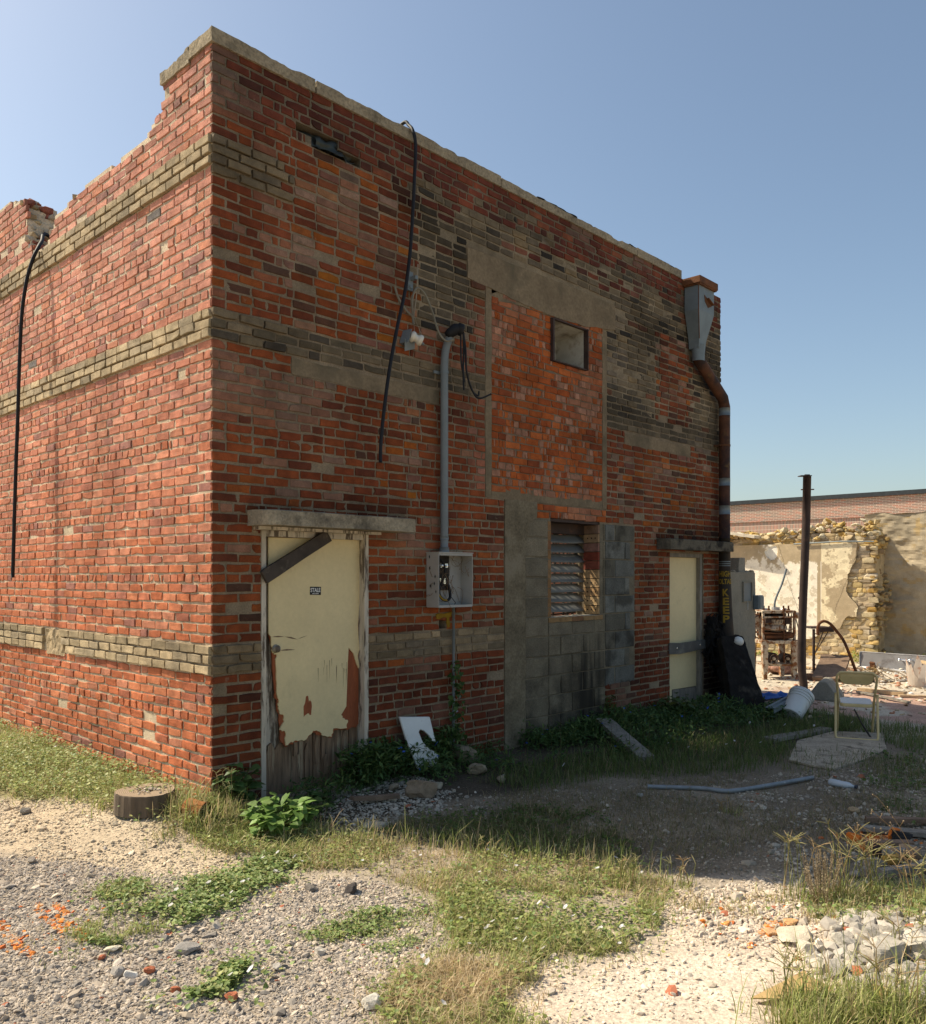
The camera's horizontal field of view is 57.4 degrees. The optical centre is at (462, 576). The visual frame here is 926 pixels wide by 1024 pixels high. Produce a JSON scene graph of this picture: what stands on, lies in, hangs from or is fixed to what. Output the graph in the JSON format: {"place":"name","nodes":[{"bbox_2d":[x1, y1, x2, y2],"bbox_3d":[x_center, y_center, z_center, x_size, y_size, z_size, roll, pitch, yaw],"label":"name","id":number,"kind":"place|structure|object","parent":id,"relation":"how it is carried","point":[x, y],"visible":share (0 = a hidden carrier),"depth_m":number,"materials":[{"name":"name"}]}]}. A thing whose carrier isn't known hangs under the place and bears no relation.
{"place":"outdoors","nodes":[
{"label":"outdoors","id":0,"kind":"place"},
{"bbox_2d":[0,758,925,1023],"bbox_3d":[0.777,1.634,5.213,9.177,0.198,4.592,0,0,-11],"label":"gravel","id":1,"kind":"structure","parent":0,"point":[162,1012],"depth_m":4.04,"materials":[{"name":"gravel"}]},
{"bbox_2d":[111,965,124,978],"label":"stone","id":2,"kind":"object","parent":1,"relation":"on","point":[117,971],"visible":0.97,"depth_m":3.60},
{"bbox_2d":[305,884,316,891],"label":"stone","id":3,"kind":"object","parent":1,"relation":"on","point":[310,888],"visible":1,"depth_m":4.54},
{"bbox_2d":[315,946,325,955],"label":"stone","id":4,"kind":"object","parent":1,"relation":"on","point":[319,950],"visible":1,"depth_m":3.83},
{"bbox_2d":[762,927,776,935],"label":"stone","id":5,"kind":"object","parent":1,"relation":"on","point":[770,931],"visible":0.98,"depth_m":3.99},
{"bbox_2d":[826,958,843,971],"bbox_3d":[1.593,1.668,3.619,0.074,0.056,0.060,0,0,-11],"label":"concrete chunk","id":6,"kind":"object","parent":1,"relation":"on","point":[833,962],"visible":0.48,"depth_m":3.62,"materials":[{"name":"concrete"}]},
{"bbox_2d":[842,938,854,945],"bbox_3d":[1.738,1.653,3.809,0.064,0.042,0.045,0,0,33],"label":"concrete chunk","id":7,"kind":"object","parent":1,"relation":"on","point":[847,941],"visible":0.53,"depth_m":3.80,"materials":[{"name":"concrete"}]},
{"bbox_2d":[847,943,858,953],"bbox_3d":[1.729,1.646,3.735,0.050,0.055,0.079,0,0,44],"label":"concrete chunk","id":8,"kind":"object","parent":1,"relation":"on","point":[850,948],"visible":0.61,"depth_m":3.72,"materials":[{"name":"concrete"}]},
{"bbox_2d":[872,936,904,968],"bbox_3d":[1.814,1.612,3.607,0.127,0.108,0.182,0,0,28],"label":"stone","id":9,"kind":"object","parent":1,"relation":"on","point":[888,953],"visible":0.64,"depth_m":3.58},
{"bbox_2d":[860,824,925,836],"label":"plank","id":10,"kind":"object","parent":1,"relation":"on","point":[917,832],"visible":0.7,"depth_m":5.50,"materials":[{"name":"grey wood"}]},
{"bbox_2d":[905,950,923,961],"bbox_3d":[1.924,1.620,3.613,0.057,0.048,0.081,0,0,-13],"label":"concrete chunk","id":11,"kind":"object","parent":1,"relation":"on","point":[913,954],"visible":0.69,"depth_m":3.60,"materials":[{"name":"concrete"}]},
{"bbox_2d":[0,655,925,1023],"bbox_3d":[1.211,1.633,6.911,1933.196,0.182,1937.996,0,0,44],"label":"ground","id":12,"kind":"structure","parent":0,"point":[732,977],"depth_m":5.07,"materials":[{"name":"gravel"}]},
{"bbox_2d":[103,945,121,951],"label":"stone","id":13,"kind":"object","parent":12,"relation":"on","point":[112,948],"visible":1,"depth_m":3.84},
{"bbox_2d":[123,970,137,978],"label":"stone","id":14,"kind":"object","parent":12,"relation":"on","point":[130,974],"visible":0.97,"depth_m":3.58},
{"bbox_2d":[113,783,175,817],"bbox_3d":[-2.152,1.523,5.776,0.408,0.142,0.405,0,0,26],"label":"tree stump","id":15,"kind":"object","parent":12,"relation":"on","point":[134,804],"visible":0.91,"depth_m":5.62,"materials":[{"name":"wood"}]},
{"bbox_2d":[132,783,170,794],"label":"gravel","id":16,"kind":"structure","parent":15,"relation":"on","point":[151,788],"depth_m":5.78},
{"bbox_2d":[144,966,154,973],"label":"stone","id":17,"kind":"object","parent":12,"relation":"on","point":[149,969],"visible":1,"depth_m":3.63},
{"bbox_2d":[144,812,191,840],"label":"grass tuft","id":18,"kind":"object","parent":12,"relation":"on","point":[170,830],"visible":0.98,"depth_m":5.35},
{"bbox_2d":[174,942,200,955],"bbox_3d":[-1.257,1.695,3.856,0.110,0.041,0.091,0,0,18],"label":"stone","id":19,"kind":"object","parent":12,"relation":"on","point":[187,948],"visible":0.98,"depth_m":3.83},
{"bbox_2d":[181,798,213,818],"bbox_3d":[-1.767,1.556,5.619,0.180,0.155,0.146,0,0,26],"label":"rock","id":20,"kind":"object","parent":12,"relation":"on","point":[183,807],"visible":0.5,"depth_m":5.58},
{"bbox_2d":[206,767,235,819],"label":"grass tuft","id":21,"kind":"object","parent":12,"relation":"on","point":[216,777],"visible":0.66,"depth_m":5.72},
{"bbox_2d":[216,810,245,842],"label":"grass tuft","id":22,"kind":"object","parent":12,"relation":"on","point":[230,825],"visible":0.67,"depth_m":5.38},
{"bbox_2d":[224,992,237,1002],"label":"stone","id":23,"kind":"object","parent":12,"relation":"on","point":[233,994],"visible":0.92,"depth_m":3.41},
{"bbox_2d":[211,762,265,801],"bbox_3d":[-1.559,1.454,5.902,0.396,0.339,0.374,0,0,44],"label":"leafy plant","id":24,"kind":"object","parent":12,"relation":"on","point":[238,786],"visible":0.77,"depth_m":5.83,"materials":[{"name":"green plant"}]},
{"bbox_2d":[240,792,328,836],"bbox_3d":[-1.175,1.554,5.530,0.541,0.273,0.583,0,0,44],"label":"leafy plant","id":25,"kind":"object","parent":12,"relation":"on","point":[269,808],"visible":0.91,"depth_m":5.47,"materials":[{"name":"green plant"}]},
{"bbox_2d":[279,790,336,816],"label":"leafy plant","id":26,"kind":"object","parent":12,"relation":"on","point":[315,795],"visible":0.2,"depth_m":5.93,"materials":[{"name":"green plant"}]},
{"bbox_2d":[344,882,356,893],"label":"stone","id":27,"kind":"object","parent":12,"relation":"on","point":[350,888],"visible":1,"depth_m":4.51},
{"bbox_2d":[340,815,379,843],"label":"grass tuft","id":28,"kind":"object","parent":12,"relation":"on","point":[344,819],"visible":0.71,"depth_m":5.35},
{"bbox_2d":[0,25,733,803],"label":"brick building","id":29,"kind":"structure","parent":12,"relation":"on","point":[226,529],"depth_m":7.13,"materials":[{"name":"brick"}]},
{"bbox_2d":[11,232,49,577],"bbox_3d":[-4.015,-1.678,8.179,0.234,3.376,0.667,0,0,21],"label":"hanging cable","id":30,"kind":"object","parent":29,"relation":"hanging from","point":[37,249],"visible":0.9,"depth_m":7.89,"materials":[{"name":"black rubber"}]},
{"bbox_2d":[260,530,368,797],"bbox_3d":[-1.165,0.725,6.554,0.212,2.150,1.041,0,0,44],"label":"door","id":31,"kind":"structure","parent":29,"relation":"in","point":[315,596],"depth_m":6.54,"materials":[{"name":"white paint"}]},
{"bbox_2d":[379,120,416,462],"bbox_3d":[-0.538,-2.405,7.056,0.318,3.011,0.783,0,0,-5],"label":"hanging cable","id":32,"kind":"object","parent":29,"relation":"hanging from","point":[407,123],"visible":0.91,"depth_m":6.97,"materials":[{"name":"black rubber"}]},
{"bbox_2d":[394,264,453,350],"bbox_3d":[-0.317,-2.271,7.186,0.146,0.767,0.591,0,0,64],"label":"wire insulator","id":33,"kind":"object","parent":29,"relation":"attached to","point":[408,339],"visible":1,"depth_m":7.12,"materials":[{"name":"ceramic"}]},
{"bbox_2d":[426,323,491,759],"bbox_3d":[-0.053,-0.288,7.458,0.218,3.876,0.680,0,0,44],"label":"meter box","id":34,"kind":"object","parent":29,"relation":"attached to","point":[449,579],"visible":0.99,"depth_m":7.39,"materials":[{"name":"grey paint"}]},
{"bbox_2d":[447,660,468,763],"bbox_3d":[-0.035,1.221,7.487,0.186,0.960,0.266,0,0,44],"label":"climbing vine","id":35,"kind":"object","parent":34,"relation":"attached to","point":[456,667],"visible":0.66,"depth_m":7.50,"materials":[{"name":"green plant"}]},
{"bbox_2d":[548,518,602,622],"bbox_3d":[1.042,-0.185,9.066,0.439,1.570,1.367,0,0,44],"label":"louver window","id":36,"kind":"structure","parent":29,"relation":"in","point":[570,529],"depth_m":9.24,"materials":[{"name":"metal"}]},
{"bbox_2d":[669,553,705,704],"bbox_3d":[2.827,0.770,10.745,0.208,2.140,1.126,0,0,44],"label":"door","id":37,"kind":"structure","parent":29,"relation":"in","point":[686,644],"depth_m":10.72,"materials":[{"name":"beige wood"}]},
{"bbox_2d":[361,992,382,1009],"bbox_3d":[-0.359,1.674,3.341,0.078,0.050,0.067,0,0,-28],"label":"stone","id":38,"kind":"object","parent":12,"relation":"on","point":[370,1001],"visible":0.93,"depth_m":3.33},
{"bbox_2d":[350,794,399,800],"bbox_3d":[-0.642,1.633,6.259,0.403,0.032,0.055,6,-3,-30],"label":"plank","id":39,"kind":"object","parent":12,"relation":"on","point":[373,797],"visible":1,"depth_m":6.23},
{"bbox_2d":[363,820,387,829],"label":"stone","id":40,"kind":"object","parent":12,"relation":"on","point":[382,823],"visible":0.69,"depth_m":5.64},
{"bbox_2d":[399,717,437,767],"bbox_3d":[-0.365,1.386,7.105,0.142,0.442,0.350,0,0,44],"label":"white board","id":41,"kind":"object","parent":12,"relation":"on","point":[411,727],"visible":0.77,"depth_m":7.09,"materials":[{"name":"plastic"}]},
{"bbox_2d":[404,780,436,798],"bbox_3d":[-0.333,1.626,6.503,0.262,0.154,0.174,0,0,-26],"label":"stone","id":42,"kind":"object","parent":12,"relation":"on","point":[418,789],"visible":1,"depth_m":6.43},
{"bbox_2d":[0,704,925,1023],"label":"grass","id":43,"kind":"structure","parent":12,"relation":"on","point":[824,1006],"depth_m":5.08,"materials":[{"name":"plant"}]},
{"bbox_2d":[0,718,925,1023],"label":"creeping weeds","id":44,"kind":"object","parent":12,"relation":"on","point":[230,972],"visible":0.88,"depth_m":4.41,"materials":[{"name":"green plant"}]},
{"bbox_2d":[450,745,478,763],"bbox_3d":[0.007,1.563,7.453,0.260,0.167,0.208,0,0,44],"label":"stone","id":45,"kind":"object","parent":12,"relation":"on","point":[471,752],"visible":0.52,"depth_m":7.36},
{"bbox_2d":[468,763,486,774],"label":"stone","id":46,"kind":"object","parent":12,"relation":"on","point":[479,768],"visible":0.94,"depth_m":7.09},
{"bbox_2d":[462,835,502,860],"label":"grass tuft","id":47,"kind":"object","parent":12,"relation":"on","point":[482,836],"visible":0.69,"depth_m":5.14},
{"bbox_2d":[264,692,816,810],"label":"undergrowth","id":48,"kind":"object","parent":12,"relation":"on","point":[379,760],"visible":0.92,"depth_m":8.01,"materials":[{"name":"green plant"}]},
{"bbox_2d":[764,687,809,712],"bbox_3d":[3.967,1.502,10.327,0.114,0.082,1.057,0,7,44],"label":"metal channel","id":49,"kind":"object","parent":48,"relation":"on","point":[778,703],"visible":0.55,"depth_m":10.06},
{"bbox_2d":[562,853,606,886],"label":"grass tuft","id":50,"kind":"object","parent":12,"relation":"on","point":[580,869],"visible":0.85,"depth_m":4.72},
{"bbox_2d":[591,695,615,716],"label":"leafy plant","id":51,"kind":"object","parent":12,"relation":"on","point":[607,703],"visible":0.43,"depth_m":9.23,"materials":[{"name":"green plant"}]},
{"bbox_2d":[596,717,653,760],"bbox_3d":[1.579,1.591,8.325,0.166,0.052,0.982,0,12,-15],"label":"plank","id":52,"kind":"object","parent":12,"relation":"on","point":[617,730],"visible":0.78,"depth_m":8.30,"materials":[{"name":"grey wood"}]},
{"bbox_2d":[606,853,649,894],"bbox_3d":[0.912,1.620,4.665,0.275,0.196,0.284,0,0,-20],"label":"grass tuft","id":53,"kind":"object","parent":12,"relation":"on","point":[622,864],"visible":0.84,"depth_m":4.66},
{"bbox_2d":[658,691,696,717],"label":"leafy plant","id":54,"kind":"object","parent":12,"relation":"on","point":[676,700],"visible":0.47,"depth_m":9.73,"materials":[{"name":"green plant"}]},
{"bbox_2d":[663,854,705,892],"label":"grass tuft","id":55,"kind":"object","parent":12,"relation":"on","point":[680,880],"visible":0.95,"depth_m":4.64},
{"bbox_2d":[701,613,745,704],"bbox_3d":[3.391,1.111,11.031,0.441,1.282,0.777,0,0,44],"label":"burnt debris","id":56,"kind":"object","parent":12,"relation":"on","point":[714,628],"visible":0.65,"depth_m":10.94,"materials":[{"name":"brown wood"}]},
{"bbox_2d":[713,795,744,816],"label":"grass tuft","id":57,"kind":"object","parent":12,"relation":"on","point":[721,808],"visible":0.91,"depth_m":6.10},
{"bbox_2d":[648,775,813,792],"bbox_3d":[2.224,1.683,6.789,1.462,0.050,0.319,0,0,-10],"label":"bent pipe","id":58,"kind":"object","parent":12,"relation":"on","point":[741,789],"visible":0.99,"depth_m":6.75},
{"bbox_2d":[716,635,764,712],"bbox_3d":[3.424,1.206,10.540,0.428,0.956,0.184,-6,-19,-8],"label":"charred timber","id":59,"kind":"object","parent":12,"relation":"on","point":[738,677],"visible":0.88,"depth_m":10.47,"materials":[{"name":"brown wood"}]},
{"bbox_2d":[720,571,763,686],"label":"utility cabinet","id":60,"kind":"structure","parent":12,"relation":"on","point":[747,602],"depth_m":11.70,"materials":[{"name":"metal"}]},
{"bbox_2d":[736,635,764,701],"bbox_3d":[3.658,1.240,10.787,0.127,1.113,0.095,0,-36,-8],"label":"charred timber","id":61,"kind":"object","parent":12,"relation":"on","point":[755,676],"visible":0.24,"depth_m":10.76,"materials":[{"name":"brown wood"}]},
{"bbox_2d":[763,691,787,698],"bbox_3d":[4.298,1.641,11.688,0.850,0.079,0.400,0,0,0],"label":"tarp","id":62,"kind":"object","parent":12,"relation":"on","point":[770,695],"visible":0.35,"depth_m":11.63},
{"bbox_2d":[755,569,798,679],"bbox_3d":[5.216,0.786,14.248,0.841,1.835,0.580,0,0,-3],"label":"machine","id":63,"kind":"object","parent":12,"relation":"on","point":[770,624],"visible":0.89,"depth_m":14.03,"materials":[{"name":"brown metal"}]},
{"bbox_2d":[738,936,819,1022],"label":"grass tuft","id":64,"kind":"object","parent":12,"relation":"on","point":[785,975],"visible":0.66,"depth_m":3.29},
{"bbox_2d":[768,666,790,674],"bbox_3d":[5.557,1.597,14.915,0.477,0.400,0.447,0,0,0],"label":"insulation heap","id":65,"kind":"object","parent":12,"relation":"on","point":[773,669],"visible":0.24,"depth_m":14.75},
{"bbox_2d":[783,918,797,924],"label":"stone","id":66,"kind":"object","parent":12,"relation":"on","point":[789,921],"visible":0.9,"depth_m":4.09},
{"bbox_2d":[751,971,830,999],"bbox_3d":[1.326,1.665,3.397,0.321,0.046,0.164,0,0,-32],"label":"cardboard","id":67,"kind":"object","parent":12,"relation":"on","point":[763,995],"visible":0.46,"depth_m":3.43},
{"bbox_2d":[776,924,810,942],"bbox_3d":[1.548,1.672,3.963,0.154,0.048,0.190,0,0,13],"label":"stone","id":68,"kind":"object","parent":12,"relation":"on","point":[787,932],"visible":0.92,"depth_m":3.95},
{"bbox_2d":[763,726,831,742],"bbox_3d":[3.542,1.668,8.944,1.055,0.050,0.150,0,0,-36],"label":"plank","id":69,"kind":"object","parent":12,"relation":"on","point":[785,735],"visible":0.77,"depth_m":8.88,"materials":[{"name":"grey wood"}]},
{"bbox_2d":[781,686,814,718],"bbox_3d":[4.026,1.535,10.174,0.304,0.435,0.446,0,0,44],"label":"bucket","id":70,"kind":"object","parent":12,"relation":"on","point":[800,699],"visible":0.89,"depth_m":10.09,"materials":[{"name":"white plastic"}]},
{"bbox_2d":[762,832,833,901],"bbox_3d":[1.718,1.508,4.419,0.341,0.383,0.361,0,0,44],"label":"grass tuft","id":71,"kind":"object","parent":12,"relation":"on","point":[797,889],"visible":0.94,"depth_m":4.42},
{"bbox_2d":[797,474,813,688],"bbox_3d":[5.070,0.146,12.518,0.247,3.312,0.130,0,0,0],"label":"steel post","id":72,"kind":"object","parent":12,"relation":"on","point":[803,587],"visible":0.94,"depth_m":12.47,"materials":[{"name":"metal"}]},
{"bbox_2d":[798,940,816,955],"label":"stone","id":73,"kind":"object","parent":12,"relation":"on","point":[805,947],"visible":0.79,"depth_m":3.78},
{"bbox_2d":[730,518,892,661],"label":"ruined wall","id":74,"kind":"structure","parent":12,"relation":"on","point":[847,597],"depth_m":17.23,"materials":[{"name":"stone"}]},
{"bbox_2d":[806,626,833,672],"bbox_3d":[6.171,1.280,14.753,0.400,0.850,0.415,0,0,-3],"label":"steel table","id":75,"kind":"object","parent":12,"relation":"on","point":[822,629],"visible":0.73,"depth_m":14.56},
{"bbox_2d":[802,846,845,907],"bbox_3d":[1.845,1.543,4.348,0.217,0.307,0.238,0,0,-8],"label":"dry weed","id":76,"kind":"object","parent":12,"relation":"on","point":[819,886],"visible":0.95,"depth_m":4.34,"materials":[{"name":"beige plant"}]},
{"bbox_2d":[811,677,843,701],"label":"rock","id":77,"kind":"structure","parent":12,"relation":"on","point":[824,689],"depth_m":11.57,"materials":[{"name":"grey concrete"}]},
{"bbox_2d":[812,654,849,681],"bbox_3d":[6.154,1.522,14.123,0.469,0.071,1.110,0,15,31],"label":"plank","id":78,"kind":"object","parent":12,"relation":"on","point":[829,665],"visible":0.83,"depth_m":14.11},
{"bbox_2d":[816,620,856,670],"bbox_3d":[6.351,1.224,14.350,0.679,0.973,0.152,0,0,18],"label":"arched pipe","id":79,"kind":"object","parent":12,"relation":"on","point":[841,638],"visible":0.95,"depth_m":14.34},
{"bbox_2d":[789,731,886,769],"bbox_3d":[3.708,1.684,8.375,0.806,0.016,2.100,0,0,44],"label":"broken concrete slab","id":80,"kind":"object","parent":12,"relation":"on","point":[826,741],"visible":0.86,"depth_m":8.24,"materials":[{"name":"concrete"}]},
{"bbox_2d":[834,671,879,740],"bbox_3d":[4.161,1.338,8.968,0.424,0.721,0.544,0,0,23],"label":"folding chair","id":81,"kind":"object","parent":80,"relation":"on","point":[857,678],"visible":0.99,"depth_m":8.81,"materials":[{"name":"beige metal"}]},
{"bbox_2d":[831,932,845,944],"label":"stone","id":82,"kind":"object","parent":12,"relation":"on","point":[837,937],"visible":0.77,"depth_m":3.84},
{"bbox_2d":[756,650,925,661],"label":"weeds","id":83,"kind":"object","parent":12,"relation":"on","point":[855,658],"visible":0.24,"depth_m":16.78,"materials":[{"name":"green plant"}]},
{"bbox_2d":[805,818,879,904],"bbox_3d":[1.978,1.470,4.397,0.339,0.455,0.384,0,0,44],"label":"grass tuft","id":84,"kind":"object","parent":12,"relation":"on","point":[840,891],"visible":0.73,"depth_m":4.38,"materials":[{"name":"plant"}]},
{"bbox_2d":[760,662,925,717],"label":"debris","id":85,"kind":"object","parent":12,"relation":"on","point":[850,690],"visible":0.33,"depth_m":13.10,"materials":[{"name":"stone"}]},
{"bbox_2d":[877,666,906,681],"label":"bent rails","id":86,"kind":"object","parent":85,"relation":"on","point":[892,670],"visible":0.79,"depth_m":13.89,"materials":[{"name":"metal"}]},
{"bbox_2d":[828,779,857,788],"bbox_3d":[3.036,1.660,6.757,0.067,0.054,0.226,0,0,-38],"label":"plastic bottle","id":87,"kind":"object","parent":12,"relation":"on","point":[839,783],"visible":1,"depth_m":6.75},
{"bbox_2d":[846,832,861,841],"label":"stone","id":88,"kind":"object","parent":12,"relation":"on","point":[851,836],"visible":0.78,"depth_m":5.38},
{"bbox_2d":[841,834,899,905],"bbox_3d":[2.112,1.498,4.352,0.278,0.372,0.274,0,0,-9],"label":"grass tuft","id":89,"kind":"object","parent":12,"relation":"on","point":[875,883],"visible":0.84,"depth_m":4.36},
{"bbox_2d":[862,857,883,866],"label":"stone","id":90,"kind":"object","parent":12,"relation":"on","point":[875,863],"visible":0.53,"depth_m":4.94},
{"bbox_2d":[869,844,884,856],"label":"stone","id":91,"kind":"object","parent":12,"relation":"on","point":[875,847],"visible":0.56,"depth_m":5.12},
{"bbox_2d":[857,687,906,694],"bbox_3d":[6.049,1.663,12.235,0.638,0.056,0.138,0,0,45],"label":"plank","id":92,"kind":"object","parent":12,"relation":"on","point":[882,691],"visible":0.85,"depth_m":12.17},
{"bbox_2d":[856,691,910,702],"bbox_3d":[5.832,1.672,11.775,0.055,0.034,1.088,0,0,-10],"label":"plank","id":93,"kind":"object","parent":12,"relation":"on","point":[886,697],"visible":0.91,"depth_m":11.67,"materials":[{"name":"grey wood"}]},
{"bbox_2d":[849,930,925,1019],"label":"grass tuft","id":94,"kind":"object","parent":12,"relation":"on","point":[898,974],"visible":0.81,"depth_m":3.21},
{"bbox_2d":[864,838,914,846],"bbox_3d":[2.648,1.656,5.259,0.287,0.036,0.077,-2,0,7],"label":"plank","id":95,"kind":"object","parent":12,"relation":"on","point":[896,842],"visible":0.63,"depth_m":5.24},
{"bbox_2d":[882,853,897,864],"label":"stone","id":96,"kind":"object","parent":12,"relation":"on","point":[889,861],"visible":0.7,"depth_m":4.98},
{"bbox_2d":[856,794,925,886],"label":"dry weed","id":97,"kind":"object","parent":12,"relation":"on","point":[890,843],"visible":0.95,"depth_m":4.31,"materials":[{"name":"beige plant"}]},
{"bbox_2d":[878,922,903,934],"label":"stone","id":98,"kind":"object","parent":12,"relation":"on","point":[885,927],"visible":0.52,"depth_m":3.82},
{"bbox_2d":[859,651,925,672],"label":"steel sink","id":99,"kind":"object","parent":12,"relation":"on","point":[894,661],"visible":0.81,"depth_m":15.34,"materials":[{"name":"silver metal"}]},
{"bbox_2d":[862,908,925,960],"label":"grass tuft","id":100,"kind":"object","parent":12,"relation":"on","point":[890,922],"visible":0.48,"depth_m":3.68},
{"bbox_2d":[864,511,925,654],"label":"stucco wall","id":101,"kind":"structure","parent":12,"relation":"on","point":[905,571],"depth_m":17.00,"materials":[{"name":"paint"}]},
{"bbox_2d":[865,816,925,823],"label":"plank","id":102,"kind":"object","parent":12,"relation":"on","point":[886,819],"visible":0.94,"depth_m":5.71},
{"bbox_2d":[883,844,917,855],"bbox_3d":[2.634,1.647,5.091,0.283,0.034,0.065,2,-1,-32],"label":"plank","id":103,"kind":"object","parent":12,"relation":"on","point":[889,851],"visible":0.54,"depth_m":5.05,"materials":[{"name":"grey wood"}]},
{"bbox_2d":[878,861,925,876],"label":"plank","id":104,"kind":"object","parent":12,"relation":"on","point":[889,869],"visible":0.76,"depth_m":4.75,"materials":[{"name":"grey wood"}]},
{"bbox_2d":[891,829,912,839],"bbox_3d":[2.771,1.652,5.357,0.130,0.079,0.119,0,0,44],"label":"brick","id":105,"kind":"object","parent":12,"relation":"on","point":[894,835],"visible":0.62,"depth_m":5.33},
{"bbox_2d":[881,844,925,912],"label":"grass tuft","id":106,"kind":"object","parent":12,"relation":"on","point":[913,883],"visible":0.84,"depth_m":4.14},
{"bbox_2d":[898,844,920,859],"bbox_3d":[2.693,1.656,5.089,0.106,0.080,0.121,0,0,-9],"label":"stone","id":107,"kind":"object","parent":12,"relation":"on","point":[911,853],"visible":0.62,"depth_m":5.05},
{"bbox_2d":[898,694,925,697],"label":"plank","id":108,"kind":"object","parent":12,"relation":"on","point":[912,696],"visible":1,"depth_m":11.84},
{"bbox_2d":[901,928,925,959],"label":"stone","id":109,"kind":"object","parent":12,"relation":"on","point":[915,946],"visible":0.73,"depth_m":3.61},
{"bbox_2d":[906,655,925,686],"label":"plastic tub","id":110,"kind":"object","parent":12,"relation":"on","point":[916,675],"visible":0.99,"depth_m":13.08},
{"bbox_2d":[0,0,925,500],"label":"sky","id":111,"kind":"structure","parent":0,"point":[771,152],"materials":[{"name":"blue"}]},
{"bbox_2d":[731,558,744,571],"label":"concrete block","id":112,"kind":"structure","parent":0,"point":[737,564],"depth_m":11.70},
{"bbox_2d":[730,489,925,536],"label":"building","id":113,"kind":"structure","parent":0,"point":[759,516],"depth_m":45.27,"materials":[{"name":"brick"}]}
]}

